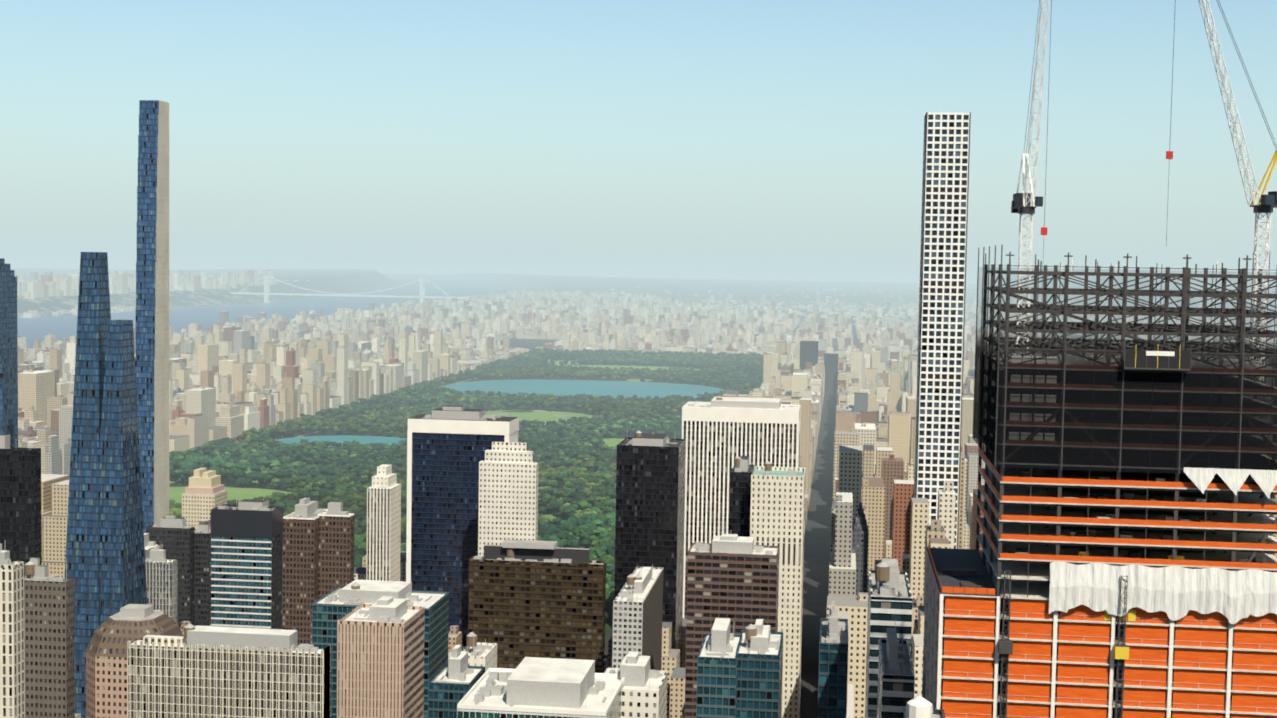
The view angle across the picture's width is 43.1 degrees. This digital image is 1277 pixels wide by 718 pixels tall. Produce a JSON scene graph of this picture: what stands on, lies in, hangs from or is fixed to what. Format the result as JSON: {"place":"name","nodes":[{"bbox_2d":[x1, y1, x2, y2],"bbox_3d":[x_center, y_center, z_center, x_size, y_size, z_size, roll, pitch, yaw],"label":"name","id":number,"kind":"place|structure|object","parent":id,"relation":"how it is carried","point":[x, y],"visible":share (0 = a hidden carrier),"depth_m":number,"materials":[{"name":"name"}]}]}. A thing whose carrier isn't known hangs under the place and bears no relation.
{"place":"outdoors","nodes":[
{"label":"outdoors","id":0,"kind":"place"},
{"bbox_2d":[17,273,518,347],"bbox_3d":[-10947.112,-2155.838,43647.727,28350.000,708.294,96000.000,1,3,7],"label":"hudson river","id":1,"kind":"structure","parent":0,"point":[59,327],"depth_m":10216.27,"materials":[{"name":"liquid"}]},
{"bbox_2d":[169,357,759,637],"bbox_3d":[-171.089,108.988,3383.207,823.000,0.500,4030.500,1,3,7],"label":"park lawn","id":2,"kind":"structure","parent":0,"point":[632,385],"depth_m":3831.71,"materials":[{"name":"green plant"}]},
{"bbox_2d":[174,415,678,573],"bbox_3d":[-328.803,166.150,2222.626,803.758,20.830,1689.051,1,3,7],"label":"park trees","id":3,"kind":"object","parent":2,"relation":"on","point":[395,460],"depth_m":2436.85,"materials":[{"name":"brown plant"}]},
{"bbox_2d":[169,347,763,620],"bbox_3d":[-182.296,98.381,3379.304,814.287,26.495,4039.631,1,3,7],"label":"park trees","id":4,"kind":"object","parent":2,"relation":"on","point":[591,528],"visible":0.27,"depth_m":2618.98,"materials":[{"name":"green plant"}]},
{"bbox_2d":[0,0,1276,289],"label":"sky","id":5,"kind":"structure","parent":0,"point":[688,139],"materials":[{"name":"blue"}]},
{"bbox_2d":[15,268,1276,717],"bbox_3d":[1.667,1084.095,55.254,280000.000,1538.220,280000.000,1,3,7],"label":"ground","id":6,"kind":"structure","parent":0,"point":[817,558],"depth_m":2009.49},
{"bbox_2d":[0,258,17,446],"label":"skyscraper","id":7,"kind":"structure","parent":6,"relation":"on","point":[8,363],"depth_m":1256.25,"materials":[{"name":"blue glass"}]},
{"bbox_2d":[0,544,24,717],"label":"high-rise building","id":8,"kind":"structure","parent":6,"relation":"on","point":[12,674],"depth_m":593.94,"materials":[{"name":"beige concrete"}]},
{"bbox_2d":[0,434,41,576],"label":"office building","id":9,"kind":"structure","parent":6,"relation":"on","point":[20,509],"depth_m":899.01,"materials":[{"name":"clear glass"}]},
{"bbox_2d":[24,557,74,717],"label":"high-rise building","id":10,"kind":"structure","parent":6,"relation":"on","point":[49,642],"depth_m":741.40,"materials":[{"name":"brown stone"}]},
{"bbox_2d":[64,252,147,717],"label":"tower","id":11,"kind":"structure","parent":6,"relation":"on","point":[105,558],"depth_m":893.71,"materials":[{"name":"blue glass"}]},
{"bbox_2d":[86,604,186,717],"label":"domed building","id":12,"kind":"structure","parent":6,"relation":"on","point":[107,671],"depth_m":740.24,"materials":[{"name":"pink stone"}]},
{"bbox_2d":[135,100,168,532],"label":"tower","id":13,"kind":"structure","parent":6,"relation":"on","point":[152,328],"depth_m":1212.79,"materials":[{"name":"blue glass"}]},
{"bbox_2d":[144,533,162,558],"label":"building","id":14,"kind":"structure","parent":6,"relation":"on","point":[149,545],"depth_m":1135.02,"materials":[{"name":"beige concrete"}]},
{"bbox_2d":[145,546,176,622],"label":"white striped tower","id":15,"kind":"structure","parent":6,"relation":"on","point":[161,576],"depth_m":1060.53,"materials":[{"name":"white concrete"}]},
{"bbox_2d":[146,515,194,628],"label":"dark tower","id":16,"kind":"structure","parent":6,"relation":"on","point":[174,535],"depth_m":1142.80,"materials":[{"name":"brown stone"}]},
{"bbox_2d":[195,518,210,625],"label":"dark tower","id":17,"kind":"structure","parent":6,"relation":"on","point":[203,575],"depth_m":1151.57,"materials":[{"name":"black glass"}]},
{"bbox_2d":[182,468,226,529],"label":"stepped high-rise building","id":18,"kind":"structure","parent":6,"relation":"on","point":[204,494],"depth_m":1322.16,"materials":[{"name":"beige stone"}]},
{"bbox_2d":[11,268,404,315],"bbox_3d":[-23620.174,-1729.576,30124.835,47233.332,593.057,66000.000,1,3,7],"label":"palisades","id":19,"kind":"object","parent":6,"relation":"on","point":[343,281],"depth_m":13180.60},
{"bbox_2d":[128,623,330,717],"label":"office building","id":20,"kind":"structure","parent":6,"relation":"on","point":[217,672],"depth_m":667.53,"materials":[{"name":"stone"}]},
{"bbox_2d":[211,496,282,628],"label":"office building","id":21,"kind":"structure","parent":6,"relation":"on","point":[246,558],"depth_m":1026.78,"materials":[{"name":"black glass"}]},
{"bbox_2d":[282,497,327,647],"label":"brown slab","id":22,"kind":"structure","parent":6,"relation":"on","point":[300,576],"depth_m":1069.44,"materials":[{"name":"brown stone"}]},
{"bbox_2d":[318,502,353,598],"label":"brown slab","id":23,"kind":"structure","parent":6,"relation":"on","point":[336,545],"depth_m":1075.52,"materials":[{"name":"brown brick"}]},
{"bbox_2d":[230,275,467,302],"bbox_3d":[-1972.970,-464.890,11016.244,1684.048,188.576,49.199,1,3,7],"label":"suspension bridge","id":24,"kind":"structure","parent":6,"relation":"on","point":[267,294],"depth_m":11011.77,"materials":[{"name":"grey metal"}]},
{"bbox_2d":[312,579,448,717],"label":"teal slab","id":25,"kind":"structure","parent":6,"relation":"on","point":[330,609],"depth_m":802.38,"materials":[{"name":"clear glass"}]},
{"bbox_2d":[337,595,424,717],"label":"pink granite tower","id":26,"kind":"structure","parent":6,"relation":"on","point":[380,657],"depth_m":671.01,"materials":[{"name":"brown stone"}]},
{"bbox_2d":[366,464,400,580],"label":"high-rise tower","id":27,"kind":"structure","parent":6,"relation":"on","point":[383,524],"depth_m":1185.92,"materials":[{"name":"brown stone"}]},
{"bbox_2d":[428,645,484,717],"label":"green glass building","id":28,"kind":"structure","parent":6,"relation":"on","point":[453,682],"depth_m":657.47,"materials":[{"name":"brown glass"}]},
{"bbox_2d":[406,405,518,649],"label":"skyscraper","id":29,"kind":"structure","parent":6,"relation":"on","point":[448,446],"depth_m":1187.86,"materials":[{"name":"blue glass"}]},
{"bbox_2d":[464,631,496,671],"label":"white slab","id":30,"kind":"structure","parent":6,"relation":"on","point":[483,654],"depth_m":713.19,"materials":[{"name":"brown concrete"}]},
{"bbox_2d":[478,442,538,555],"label":"high-rise building","id":31,"kind":"structure","parent":6,"relation":"on","point":[508,487],"depth_m":1130.44,"materials":[{"name":"brick"}]},
{"bbox_2d":[468,539,605,672],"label":"bronze glass tower","id":32,"kind":"structure","parent":6,"relation":"on","point":[535,598],"depth_m":968.19,"materials":[{"name":"brown glass"}]},
{"bbox_2d":[457,657,623,717],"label":"office building","id":33,"kind":"structure","parent":6,"relation":"on","point":[532,687],"depth_m":580.51,"materials":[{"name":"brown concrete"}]},
{"bbox_2d":[605,651,666,717],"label":"white block","id":34,"kind":"structure","parent":6,"relation":"on","point":[644,692],"depth_m":613.51,"materials":[{"name":"concrete"}]},
{"bbox_2d":[612,564,662,670],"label":"high-rise building","id":35,"kind":"structure","parent":6,"relation":"on","point":[637,611],"depth_m":929.36,"materials":[{"name":"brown concrete"}]},
{"bbox_2d":[14,269,1276,717],"bbox_3d":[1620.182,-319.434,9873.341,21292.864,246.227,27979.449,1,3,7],"label":"distant city buildings","id":36,"kind":"structure","parent":6,"relation":"on","point":[234,379],"depth_m":3599.04,"materials":[{"name":"beige concrete"}]},
{"bbox_2d":[614,429,685,666],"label":"skyscraper","id":37,"kind":"structure","parent":6,"relation":"on","point":[650,498],"depth_m":1089.14,"materials":[{"name":"black glass"}]},
{"bbox_2d":[696,618,742,717],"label":"teal tower","id":38,"kind":"structure","parent":6,"relation":"on","point":[717,674],"depth_m":612.28,"materials":[{"name":"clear glass"}]},
{"bbox_2d":[684,530,779,717],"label":"office building","id":39,"kind":"structure","parent":6,"relation":"on","point":[734,578],"depth_m":867.71,"materials":[{"name":"brown stone"}]},
{"bbox_2d":[682,396,800,617],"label":"skyscraper","id":40,"kind":"structure","parent":6,"relation":"on","point":[720,434],"depth_m":1239.28,"materials":[{"name":"white stone"}]},
{"bbox_2d":[729,455,754,536],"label":"dark glass block","id":41,"kind":"structure","parent":6,"relation":"on","point":[741,471],"depth_m":1014.62,"materials":[{"name":"black glass"}]},
{"bbox_2d":[735,619,782,717],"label":"teal tower","id":42,"kind":"structure","parent":6,"relation":"on","point":[760,667],"depth_m":622.38,"materials":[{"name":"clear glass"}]},
{"bbox_2d":[750,461,805,717],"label":"cream tower","id":43,"kind":"structure","parent":6,"relation":"on","point":[777,512],"depth_m":998.15,"materials":[{"name":"beige stone"}]},
{"bbox_2d":[818,601,847,717],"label":"skyscraper","id":44,"kind":"structure","parent":6,"relation":"on","point":[833,672],"depth_m":556.04,"materials":[{"name":"teal glass"}]},
{"bbox_2d":[851,502,868,596],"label":"pyramid top tower","id":45,"kind":"structure","parent":6,"relation":"on","point":[860,532],"depth_m":1148.98,"materials":[{"name":"stone"}]},
{"bbox_2d":[865,558,911,717],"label":"banded glass tower","id":46,"kind":"structure","parent":6,"relation":"on","point":[889,597],"depth_m":513.86,"materials":[{"name":"white glass"}]},
{"bbox_2d":[877,619,914,717],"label":"high-rise building","id":47,"kind":"structure","parent":6,"relation":"on","point":[896,682],"depth_m":417.73,"materials":[{"name":"black glass"}]},
{"bbox_2d":[903,696,945,717],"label":"water tower","id":48,"kind":"structure","parent":6,"relation":"on","point":[919,707],"depth_m":331.12,"materials":[{"name":"white concrete"}]},
{"bbox_2d":[914,112,970,548],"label":"skyscraper","id":49,"kind":"structure","parent":6,"relation":"on","point":[944,215],"depth_m":1063.48,"materials":[{"name":"white concrete"}]},
{"bbox_2d":[922,245,1276,717],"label":"skyscraper under construction","id":50,"kind":"structure","parent":6,"relation":"on","point":[1123,564],"depth_m":359.98,"materials":[{"name":"metal"}]},
{"bbox_2d":[1011,0,1051,353],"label":"tower crane","id":51,"kind":"object","parent":50,"relation":"on","point":[1020,204],"visible":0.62,"depth_m":390.89,"materials":[{"name":"white paint"}]},
{"bbox_2d":[1166,0,1276,358],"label":"tower crane","id":52,"kind":"object","parent":50,"relation":"on","point":[1268,204],"visible":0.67,"depth_m":380.27,"materials":[{"name":"white paint"}]},
{"bbox_2d":[448,273,1276,311],"bbox_3d":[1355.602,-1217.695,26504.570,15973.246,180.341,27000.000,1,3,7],"label":"riverdale hills","id":53,"kind":"structure","parent":0,"point":[741,290],"depth_m":18137.08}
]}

